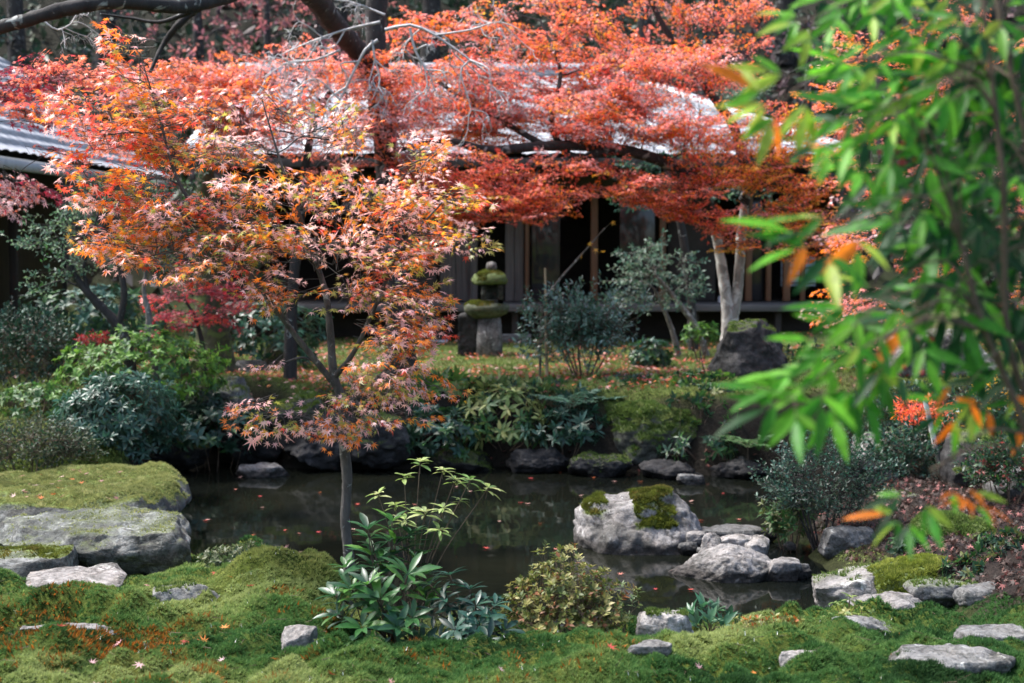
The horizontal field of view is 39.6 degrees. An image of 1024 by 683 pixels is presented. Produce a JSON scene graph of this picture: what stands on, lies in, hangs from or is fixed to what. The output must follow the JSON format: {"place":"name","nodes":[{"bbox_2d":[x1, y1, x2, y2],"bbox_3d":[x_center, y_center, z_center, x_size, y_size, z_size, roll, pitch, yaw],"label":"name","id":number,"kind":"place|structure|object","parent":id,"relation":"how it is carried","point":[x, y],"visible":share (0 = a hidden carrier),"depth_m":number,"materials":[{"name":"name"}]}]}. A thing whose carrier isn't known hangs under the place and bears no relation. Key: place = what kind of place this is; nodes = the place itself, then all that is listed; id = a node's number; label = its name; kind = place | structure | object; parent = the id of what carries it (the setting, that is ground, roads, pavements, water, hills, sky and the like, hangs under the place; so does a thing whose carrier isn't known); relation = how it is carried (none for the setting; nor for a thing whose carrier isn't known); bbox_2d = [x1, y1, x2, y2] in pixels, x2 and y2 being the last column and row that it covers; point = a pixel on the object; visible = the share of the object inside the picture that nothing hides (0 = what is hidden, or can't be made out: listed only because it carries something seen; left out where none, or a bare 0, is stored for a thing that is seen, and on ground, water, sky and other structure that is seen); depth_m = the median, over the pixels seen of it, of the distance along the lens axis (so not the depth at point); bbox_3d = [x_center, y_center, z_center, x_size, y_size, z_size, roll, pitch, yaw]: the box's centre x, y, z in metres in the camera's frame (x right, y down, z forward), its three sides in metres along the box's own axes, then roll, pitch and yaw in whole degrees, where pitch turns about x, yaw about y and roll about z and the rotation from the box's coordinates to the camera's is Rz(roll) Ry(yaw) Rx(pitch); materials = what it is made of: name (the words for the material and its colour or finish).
{"place":"outdoors","nodes":[
{"label":"outdoors","id":0,"kind":"place"},
{"bbox_2d":[0,460,191,524],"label":"stone slab","id":1,"kind":"structure","parent":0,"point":[154,485],"depth_m":9.30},
{"bbox_2d":[0,0,1023,682],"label":"ground","id":2,"kind":"structure","parent":0,"point":[750,430],"depth_m":12.44,"materials":[{"name":"plant"}]},
{"bbox_2d":[0,543,78,577],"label":"stone slab","id":3,"kind":"structure","parent":2,"relation":"on","point":[24,560],"depth_m":7.44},
{"bbox_2d":[0,295,85,392],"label":"azalea bush","id":4,"kind":"object","parent":2,"relation":"on","point":[10,334],"visible":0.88,"depth_m":12.53,"materials":[{"name":"green plant"}]},
{"bbox_2d":[0,381,88,418],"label":"ground shrub","id":5,"kind":"object","parent":2,"relation":"on","point":[34,393],"visible":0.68,"depth_m":11.31,"materials":[{"name":"green plant"}]},
{"bbox_2d":[0,0,104,191],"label":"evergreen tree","id":6,"kind":"object","parent":2,"relation":"on","point":[16,41],"visible":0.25,"depth_m":28.48,"materials":[{"name":"green plant"}]},
{"bbox_2d":[0,407,110,472],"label":"olive bush","id":7,"kind":"object","parent":2,"relation":"on","point":[58,446],"visible":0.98,"depth_m":10.17,"materials":[{"name":"green plant"}]},
{"bbox_2d":[0,49,137,226],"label":"dark red maple","id":8,"kind":"object","parent":2,"relation":"on","point":[13,83],"visible":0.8,"depth_m":9.34,"materials":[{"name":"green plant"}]},
{"bbox_2d":[34,46,114,296],"bbox_3d":[-8.445,-3.099,26.385,2.288,4.829,3.476,-3,5,-36],"label":"hillside tree","id":9,"kind":"object","parent":2,"relation":"on","point":[63,194],"visible":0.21,"depth_m":26.37,"materials":[{"name":"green plant"}]},
{"bbox_2d":[25,562,126,586],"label":"stone slab","id":10,"kind":"structure","parent":2,"relation":"on","point":[112,573],"depth_m":6.86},
{"bbox_2d":[0,57,168,338],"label":"tiled house","id":11,"kind":"structure","parent":2,"relation":"on","point":[14,261],"depth_m":20.21,"materials":[{"name":"tile"}]},
{"bbox_2d":[4,281,173,367],"bbox_3d":[-4.339,-0.117,14.472,1.785,1.026,1.445,0,4,0],"label":"shaded bush","id":12,"kind":"object","parent":2,"relation":"on","point":[96,323],"visible":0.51,"depth_m":14.24,"materials":[{"name":"green plant"}]},
{"bbox_2d":[0,177,186,422],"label":"green tree","id":13,"kind":"object","parent":2,"relation":"on","point":[108,315],"visible":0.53,"depth_m":12.37,"materials":[{"name":"green plant"}]},
{"bbox_2d":[0,503,190,574],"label":"stone slab","id":14,"kind":"structure","parent":2,"relation":"on","point":[127,539],"depth_m":7.91,"materials":[{"name":"stone"}]},
{"bbox_2d":[27,0,171,87],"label":"evergreen tree","id":15,"kind":"object","parent":2,"relation":"on","point":[98,56],"visible":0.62,"depth_m":32.39,"materials":[{"name":"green plant"}]},
{"bbox_2d":[44,367,191,464],"bbox_3d":[-3.059,0.559,10.963,1.133,0.753,0.862,0,4,0],"label":"glossy bush","id":16,"kind":"object","parent":2,"relation":"on","point":[122,427],"visible":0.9,"depth_m":10.79,"materials":[{"name":"green plant"}]},
{"bbox_2d":[48,321,231,449],"bbox_3d":[-3.199,0.373,12.255,1.530,1.115,1.314,0,4,0],"label":"light green bush","id":17,"kind":"object","parent":2,"relation":"on","point":[174,367],"visible":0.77,"depth_m":12.04,"materials":[{"name":"green plant"}]},
{"bbox_2d":[149,433,210,470],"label":"bank rock","id":18,"kind":"object","parent":2,"relation":"on","point":[177,459],"visible":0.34,"depth_m":12.26,"materials":[{"name":"stone"}]},
{"bbox_2d":[152,578,219,601],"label":"half buried rock","id":19,"kind":"object","parent":2,"relation":"on","point":[184,589],"visible":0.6,"depth_m":6.20,"materials":[{"name":"grey stone"}]},
{"bbox_2d":[106,0,276,195],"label":"hillside maple","id":20,"kind":"object","parent":2,"relation":"on","point":[199,52],"visible":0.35,"depth_m":29.06,"materials":[{"name":"red plant"}]},
{"bbox_2d":[139,276,258,372],"bbox_3d":[-2.918,-0.119,13.208,1.183,0.987,1.170,0,4,0],"label":"crimson maple","id":21,"kind":"object","parent":2,"relation":"on","point":[213,292],"visible":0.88,"depth_m":13.15,"materials":[{"name":"red plant"}]},
{"bbox_2d":[138,140,286,373],"bbox_3d":[-3.009,-0.789,14.173,1.474,2.432,1.154,-1,4,-14],"label":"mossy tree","id":22,"kind":"object","parent":2,"relation":"on","point":[212,336],"visible":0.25,"depth_m":14.08,"materials":[{"name":"green plant"}]},
{"bbox_2d":[156,400,273,471],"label":"shrub","id":23,"kind":"object","parent":2,"relation":"on","point":[196,428],"visible":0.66,"depth_m":12.14,"materials":[{"name":"green plant"}]},
{"bbox_2d":[182,374,253,416],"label":"bank rock","id":24,"kind":"object","parent":2,"relation":"on","point":[236,387],"visible":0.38,"depth_m":12.69,"materials":[{"name":"grey stone"}]},
{"bbox_2d":[195,539,268,567],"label":"creeping shrub","id":25,"kind":"object","parent":2,"relation":"on","point":[222,550],"visible":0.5,"depth_m":7.04,"materials":[{"name":"green plant"}]},
{"bbox_2d":[68,33,434,380],"bbox_3d":[-2.442,-1.203,13.180,3.459,3.279,1.546,0,4,0],"label":"pink maple","id":26,"kind":"object","parent":2,"relation":"on","point":[232,78],"visible":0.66,"depth_m":13.03,"materials":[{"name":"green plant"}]},
{"bbox_2d":[0,18,503,575],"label":"young maple","id":27,"kind":"object","parent":2,"relation":"on","point":[140,228],"visible":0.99,"depth_m":6.75,"materials":[{"name":"orange plant"}]},
{"bbox_2d":[222,426,282,466],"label":"bank rock","id":28,"kind":"object","parent":2,"relation":"on","point":[261,452],"visible":0.42,"depth_m":12.48,"materials":[{"name":"stone"}]},
{"bbox_2d":[181,293,326,367],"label":"dark understory bush","id":29,"kind":"object","parent":2,"relation":"on","point":[310,339],"visible":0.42,"depth_m":15.26,"materials":[{"name":"green plant"}]},
{"bbox_2d":[168,0,356,64],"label":"hillside maple","id":30,"kind":"object","parent":2,"relation":"on","point":[265,27],"visible":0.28,"depth_m":27.06,"materials":[{"name":"red plant"}]},
{"bbox_2d":[0,0,540,386],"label":"old tree","id":31,"kind":"object","parent":2,"relation":"on","point":[333,23],"visible":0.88,"depth_m":12.25,"materials":[{"name":"red plant"}]},
{"bbox_2d":[265,387,328,426],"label":"rock","id":32,"kind":"object","parent":2,"relation":"on","point":[307,396],"visible":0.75,"depth_m":12.41,"materials":[{"name":"stone"}]},
{"bbox_2d":[281,624,317,648],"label":"rock","id":33,"kind":"object","parent":2,"relation":"on","point":[299,635],"visible":0.59,"depth_m":5.52,"materials":[{"name":"stone"}]},
{"bbox_2d":[276,412,354,470],"bbox_3d":[-1.689,0.901,12.443,0.573,0.579,0.506,-3,5,-39],"label":"bank rock","id":34,"kind":"object","parent":2,"relation":"on","point":[300,448],"visible":0.57,"depth_m":12.29,"materials":[{"name":"stone"}]},
{"bbox_2d":[220,0,413,62],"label":"hillside maple","id":35,"kind":"object","parent":2,"relation":"on","point":[320,31],"visible":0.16,"depth_m":28.55,"materials":[{"name":"red plant"}]},
{"bbox_2d":[313,508,450,643],"bbox_3d":[-0.491,1.039,5.873,0.598,0.637,0.553,-3,5,-36],"label":"broadleaf plant","id":36,"kind":"object","parent":2,"relation":"on","point":[392,623],"visible":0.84,"depth_m":5.84,"materials":[{"name":"green plant"}]},
{"bbox_2d":[349,411,416,468],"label":"bank rock","id":37,"kind":"object","parent":2,"relation":"on","point":[388,451],"visible":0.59,"depth_m":12.22,"materials":[{"name":"stone"}]},
{"bbox_2d":[312,0,518,62],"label":"evergreen tree","id":38,"kind":"object","parent":2,"relation":"on","point":[432,7],"visible":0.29,"depth_m":31.45,"materials":[{"name":"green plant"}]},
{"bbox_2d":[393,364,468,397],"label":"grassy tuft","id":39,"kind":"object","parent":2,"relation":"on","point":[447,372],"visible":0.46,"depth_m":12.84,"materials":[{"name":"green plant"}]},
{"bbox_2d":[365,457,505,632],"bbox_3d":[-0.328,0.898,6.165,0.613,0.794,0.306,0,4,0],"label":"pale sprig plant","id":40,"kind":"object","parent":2,"relation":"on","point":[441,510],"visible":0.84,"depth_m":6.16,"materials":[{"name":"green plant"}]},
{"bbox_2d":[403,394,497,461],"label":"dark bank shrub","id":41,"kind":"object","parent":2,"relation":"on","point":[447,431],"visible":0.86,"depth_m":12.26,"materials":[{"name":"green plant"}]},
{"bbox_2d":[428,445,492,472],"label":"bank rock","id":42,"kind":"object","parent":2,"relation":"on","point":[478,460],"visible":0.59,"depth_m":12.31,"materials":[{"name":"stone"}]},
{"bbox_2d":[458,312,476,355],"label":"lantern stone","id":43,"kind":"object","parent":2,"relation":"on","point":[467,331],"visible":0.77,"depth_m":16.86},
{"bbox_2d":[414,566,524,640],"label":"dark leaf plant","id":44,"kind":"object","parent":2,"relation":"on","point":[464,629],"visible":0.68,"depth_m":5.79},
{"bbox_2d":[464,261,509,356],"bbox_3d":[-0.302,-0.338,16.920,0.558,1.228,0.559,0,4,0],"label":"stone lantern","id":45,"kind":"object","parent":2,"relation":"on","point":[489,309],"visible":1,"depth_m":16.79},
{"bbox_2d":[451,372,558,450],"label":"variegated shrub","id":46,"kind":"object","parent":2,"relation":"on","point":[505,433],"visible":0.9,"depth_m":12.47,"materials":[{"name":"green plant"}]},
{"bbox_2d":[2,332,1012,417],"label":"lawn leaf litter","id":47,"kind":"object","parent":2,"relation":"on","point":[485,369],"visible":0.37,"depth_m":14.72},
{"bbox_2d":[0,534,1023,682],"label":"moss carpet","id":48,"kind":"object","parent":2,"relation":"on","point":[285,674],"visible":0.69,"depth_m":5.38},
{"bbox_2d":[0,0,1023,310],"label":"hillside undergrowth","id":49,"kind":"object","parent":2,"relation":"on","point":[876,274],"visible":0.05,"depth_m":32.84,"materials":[{"name":"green plant"}]},
{"bbox_2d":[0,329,1023,472],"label":"moss lawn","id":50,"kind":"structure","parent":2,"relation":"on","point":[675,363],"depth_m":14.72,"materials":[{"name":"plant"}]},
{"bbox_2d":[175,63,851,342],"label":"house","id":51,"kind":"structure","parent":2,"relation":"on","point":[531,252],"depth_m":20.07,"materials":[{"name":"wood"}]},
{"bbox_2d":[531,188,559,300],"bbox_3d":[0.471,-1.371,20.043,0.408,1.598,0.030,0,4,0],"label":"sliding door","id":52,"kind":"structure","parent":51,"relation":"in","point":[545,243],"depth_m":20.04,"materials":[{"name":"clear glass"}]},
{"bbox_2d":[619,188,655,300],"bbox_3d":[1.772,-1.371,20.043,0.506,1.598,0.030,0,4,0],"label":"sliding door","id":53,"kind":"structure","parent":51,"relation":"in","point":[635,226],"depth_m":20.02,"materials":[{"name":"grey glass"}]},
{"bbox_2d":[667,188,715,300],"bbox_3d":[2.531,-1.371,20.043,0.675,1.598,0.030,0,4,0],"label":"sliding door","id":54,"kind":"structure","parent":51,"relation":"in","point":[695,243],"depth_m":20.04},
{"bbox_2d":[752,188,763,300],"bbox_3d":[3.459,-1.371,20.043,0.169,1.598,0.030,0,4,0],"label":"sliding door","id":55,"kind":"structure","parent":51,"relation":"in","point":[757,273],"depth_m":20.05,"materials":[{"name":"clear glass"}]},
{"bbox_2d":[506,446,569,473],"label":"bank rock","id":56,"kind":"object","parent":2,"relation":"on","point":[543,460],"visible":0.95,"depth_m":12.22,"materials":[{"name":"stone"}]},
{"bbox_2d":[516,382,609,457],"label":"bank shrub","id":57,"kind":"object","parent":2,"relation":"on","point":[580,428],"visible":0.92,"depth_m":12.33,"materials":[{"name":"green plant"}]},
{"bbox_2d":[499,539,642,633],"bbox_3d":[0.246,1.073,5.937,0.608,0.494,0.530,0,4,0],"label":"azalea","id":58,"kind":"object","parent":2,"relation":"on","point":[567,586],"visible":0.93,"depth_m":5.87,"materials":[{"name":"green plant"}]},
{"bbox_2d":[512,268,652,377],"bbox_3d":[0.702,-0.169,14.059,1.414,1.111,1.071,0,4,0],"label":"camellia bush","id":59,"kind":"object","parent":2,"relation":"on","point":[582,324],"visible":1,"depth_m":13.93,"materials":[{"name":"green plant"}]},
{"bbox_2d":[317,0,868,340],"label":"red maple","id":60,"kind":"object","parent":2,"relation":"on","point":[605,109],"visible":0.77,"depth_m":14.13,"materials":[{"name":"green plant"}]},
{"bbox_2d":[567,450,632,476],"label":"bank rock","id":61,"kind":"object","parent":2,"relation":"on","point":[591,463],"visible":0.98,"depth_m":12.03,"materials":[{"name":"stone"}]},
{"bbox_2d":[539,0,725,86],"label":"evergreen tree","id":62,"kind":"object","parent":2,"relation":"on","point":[641,23],"visible":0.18,"depth_m":30.46,"materials":[{"name":"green plant"}]},
{"bbox_2d":[603,398,701,463],"bbox_3d":[1.210,0.819,12.633,1.208,0.679,0.894,0,4,0],"label":"bank boulder","id":63,"kind":"object","parent":2,"relation":"on","point":[640,427],"visible":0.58,"depth_m":12.29,"materials":[{"name":"plant"}]},
{"bbox_2d":[626,337,679,368],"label":"round bush","id":64,"kind":"object","parent":2,"relation":"on","point":[649,356],"visible":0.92,"depth_m":15.25,"materials":[{"name":"green plant"}]},
{"bbox_2d":[597,228,713,356],"bbox_3d":[1.710,-0.550,16.777,1.397,1.588,1.024,0,4,0],"label":"leaning evergreen","id":65,"kind":"object","parent":2,"relation":"on","point":[660,278],"visible":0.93,"depth_m":16.77,"materials":[{"name":"green plant"}]},
{"bbox_2d":[635,606,693,635],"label":"white rock","id":66,"kind":"object","parent":2,"relation":"on","point":[652,620],"visible":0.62,"depth_m":5.90,"materials":[{"name":"stone"}]},
{"bbox_2d":[639,458,701,479],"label":"bank rock","id":67,"kind":"object","parent":2,"relation":"on","point":[669,469],"visible":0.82,"depth_m":11.95,"materials":[{"name":"stone"}]},
{"bbox_2d":[606,143,790,351],"bbox_3d":[2.324,-1.166,17.568,2.375,2.685,0.939,0,4,0],"label":"tree","id":68,"kind":"object","parent":2,"relation":"on","point":[683,241],"visible":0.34,"depth_m":17.52,"materials":[{"name":"red plant"}]},
{"bbox_2d":[656,389,740,463],"bbox_3d":[1.609,0.757,12.176,0.768,0.663,0.576,0,4,0],"label":"bank fringe","id":69,"kind":"object","parent":2,"relation":"on","point":[696,399],"visible":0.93,"depth_m":12.16,"materials":[{"name":"green plant"}]},
{"bbox_2d":[679,320,720,361],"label":"sprouting plant","id":70,"kind":"object","parent":2,"relation":"on","point":[699,334],"visible":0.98,"depth_m":15.60,"materials":[{"name":"green plant"}]},
{"bbox_2d":[584,0,818,119],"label":"evergreen tree","id":71,"kind":"object","parent":2,"relation":"on","point":[702,35],"visible":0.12,"depth_m":26.56,"materials":[{"name":"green plant"}]},
{"bbox_2d":[679,592,740,631],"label":"blade plant","id":72,"kind":"object","parent":2,"relation":"on","point":[710,615],"visible":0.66,"depth_m":6.12,"materials":[{"name":"green plant"}]},
{"bbox_2d":[710,456,767,478],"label":"bank rock","id":73,"kind":"object","parent":2,"relation":"on","point":[735,468],"visible":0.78,"depth_m":11.96,"materials":[{"name":"stone"}]},
{"bbox_2d":[707,318,787,381],"bbox_3d":[2.146,0.265,13.032,0.706,0.970,0.614,-1,4,-12],"label":"standing boulder","id":74,"kind":"object","parent":2,"relation":"on","point":[745,348],"visible":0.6,"depth_m":12.79,"materials":[{"name":"stone"}]},
{"bbox_2d":[756,497,825,550],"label":"marsh bush","id":75,"kind":"object","parent":2,"relation":"on","point":[779,527],"visible":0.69,"depth_m":9.14,"materials":[{"name":"green plant"}]},
{"bbox_2d":[740,14,881,221],"bbox_3d":[5.437,-3.479,26.123,2.678,5.358,2.594,0,4,0],"label":"hillside tree","id":76,"kind":"object","parent":2,"relation":"on","point":[807,69],"visible":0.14,"depth_m":26.18,"materials":[{"name":"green plant"}]},
{"bbox_2d":[768,0,865,63],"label":"evergreen tree","id":77,"kind":"object","parent":2,"relation":"on","point":[783,4],"visible":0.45,"depth_m":32.39,"materials":[{"name":"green plant"}]},
{"bbox_2d":[747,423,908,549],"bbox_3d":[1.991,0.921,9.019,1.012,0.819,0.829,0,4,0],"label":"waterside bush","id":78,"kind":"object","parent":2,"relation":"on","point":[791,469],"visible":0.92,"depth_m":8.93,"materials":[{"name":"green plant"}]},
{"bbox_2d":[812,561,880,608],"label":"bank rock","id":79,"kind":"object","parent":2,"relation":"on","point":[828,587],"visible":0.3,"depth_m":7.36,"materials":[{"name":"stone"}]},
{"bbox_2d":[698,0,1023,559],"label":"nandina","id":80,"kind":"object","parent":2,"relation":"on","point":[989,99],"visible":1,"depth_m":2.52,"materials":[{"name":"green plant"}]},
{"bbox_2d":[847,591,923,609],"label":"bank rock","id":81,"kind":"object","parent":2,"relation":"on","point":[898,600],"visible":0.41,"depth_m":6.84,"materials":[{"name":"stone"}]},
{"bbox_2d":[771,0,1014,170],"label":"evergreen tree","id":82,"kind":"object","parent":2,"relation":"on","point":[881,35],"visible":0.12,"depth_m":29.55,"materials":[{"name":"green plant"}]},
{"bbox_2d":[823,379,965,471],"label":"azalea thicket","id":83,"kind":"object","parent":2,"relation":"on","point":[890,422],"visible":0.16,"depth_m":11.81,"materials":[{"name":"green plant"}]},
{"bbox_2d":[858,413,950,479],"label":"hollow bush","id":84,"kind":"object","parent":2,"relation":"on","point":[911,455],"visible":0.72,"depth_m":10.46,"materials":[{"name":"green plant"}]},
{"bbox_2d":[789,0,1023,364],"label":"coral maple","id":85,"kind":"object","parent":2,"relation":"on","point":[841,237],"visible":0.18,"depth_m":11.91,"materials":[{"name":"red plant"}]},
{"bbox_2d":[864,552,950,593],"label":"mossy rock","id":86,"kind":"object","parent":2,"relation":"on","point":[893,574],"visible":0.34,"depth_m":7.34,"materials":[{"name":"stone"}]},
{"bbox_2d":[811,466,1023,605],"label":"slope leaf litter","id":87,"kind":"object","parent":2,"relation":"on","point":[949,542],"visible":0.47,"depth_m":8.91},
{"bbox_2d":[902,575,976,608],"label":"bank rock","id":88,"kind":"object","parent":2,"relation":"on","point":[937,591],"visible":0.64,"depth_m":6.91,"materials":[{"name":"grey stone"}]},
{"bbox_2d":[890,328,999,377],"bbox_3d":[3.961,0.224,13.097,1.090,0.714,0.786,0,4,0],"label":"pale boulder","id":89,"kind":"object","parent":2,"relation":"on","point":[908,371],"visible":0.11,"depth_m":12.74,"materials":[{"name":"stone"}]},
{"bbox_2d":[888,643,1015,674],"bbox_3d":[1.626,1.187,5.255,0.478,0.088,0.264,0,4,0],"label":"stepping stone","id":90,"kind":"object","parent":2,"relation":"on","point":[978,659],"visible":0.8,"depth_m":5.22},
{"bbox_2d":[908,509,996,537],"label":"mossy rock","id":91,"kind":"object","parent":2,"relation":"on","point":[962,522],"visible":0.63,"depth_m":8.59,"materials":[{"name":"stone"}]},
{"bbox_2d":[939,540,1006,580],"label":"slope plant","id":92,"kind":"object","parent":2,"relation":"on","point":[979,548],"visible":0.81,"depth_m":7.25,"materials":[{"name":"green plant"}]},
{"bbox_2d":[953,581,996,605],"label":"bank rock","id":93,"kind":"object","parent":2,"relation":"on","point":[968,595],"visible":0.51,"depth_m":6.74,"materials":[{"name":"grey stone"}]},
{"bbox_2d":[939,428,1013,486],"bbox_3d":[3.352,0.894,10.193,0.542,0.565,0.448,0,4,0],"label":"bank rock","id":94,"kind":"object","parent":2,"relation":"on","point":[948,471],"visible":0.19,"depth_m":10.10,"materials":[{"name":"stone"}]},
{"bbox_2d":[942,367,1023,430],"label":"edge bush","id":95,"kind":"object","parent":2,"relation":"on","point":[995,414],"visible":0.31,"depth_m":10.59,"materials":[{"name":"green plant"}]},
{"bbox_2d":[947,427,1023,504],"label":"slope bush","id":96,"kind":"object","parent":2,"relation":"on","point":[995,462],"visible":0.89,"depth_m":9.31,"materials":[{"name":"green plant"}]},
{"bbox_2d":[953,624,1023,640],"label":"stepping stone","id":97,"kind":"object","parent":2,"relation":"on","point":[1000,632],"visible":0.53,"depth_m":5.82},
{"bbox_2d":[177,462,923,625],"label":"water","id":98,"kind":"structure","parent":0,"point":[297,511],"depth_m":10.13,"materials":[{"name":"liquid"}]},
{"bbox_2d":[236,462,288,477],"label":"pond stone","id":99,"kind":"object","parent":98,"relation":"in","point":[262,470],"visible":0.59,"depth_m":12.02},
{"bbox_2d":[573,483,701,555],"bbox_3d":[0.869,1.332,9.411,0.931,0.789,0.805,0,4,0],"label":"pond boulder","id":100,"kind":"object","parent":98,"relation":"in","point":[659,519],"visible":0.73,"depth_m":9.18,"materials":[{"name":"stone"}]},
{"bbox_2d":[668,543,771,582],"bbox_3d":[1.263,1.378,8.492,0.647,0.323,0.381,0,4,0],"label":"islet rock","id":101,"kind":"object","parent":98,"relation":"in","point":[726,563],"visible":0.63,"depth_m":8.38,"materials":[{"name":"stone"}]},
{"bbox_2d":[701,523,776,541],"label":"islet rock","id":102,"kind":"object","parent":98,"relation":"on","point":[730,529],"visible":0.43,"depth_m":9.36,"materials":[{"name":"grey stone"}]},
{"bbox_2d":[766,557,800,580],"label":"islet rock","id":103,"kind":"object","parent":98,"relation":"in","point":[784,568],"visible":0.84,"depth_m":8.35,"materials":[{"name":"stone"}]},
{"bbox_2d":[818,525,876,559],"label":"bank rock","id":104,"kind":"object","parent":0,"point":[835,540],"visible":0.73,"depth_m":8.72,"materials":[{"name":"grey stone"}]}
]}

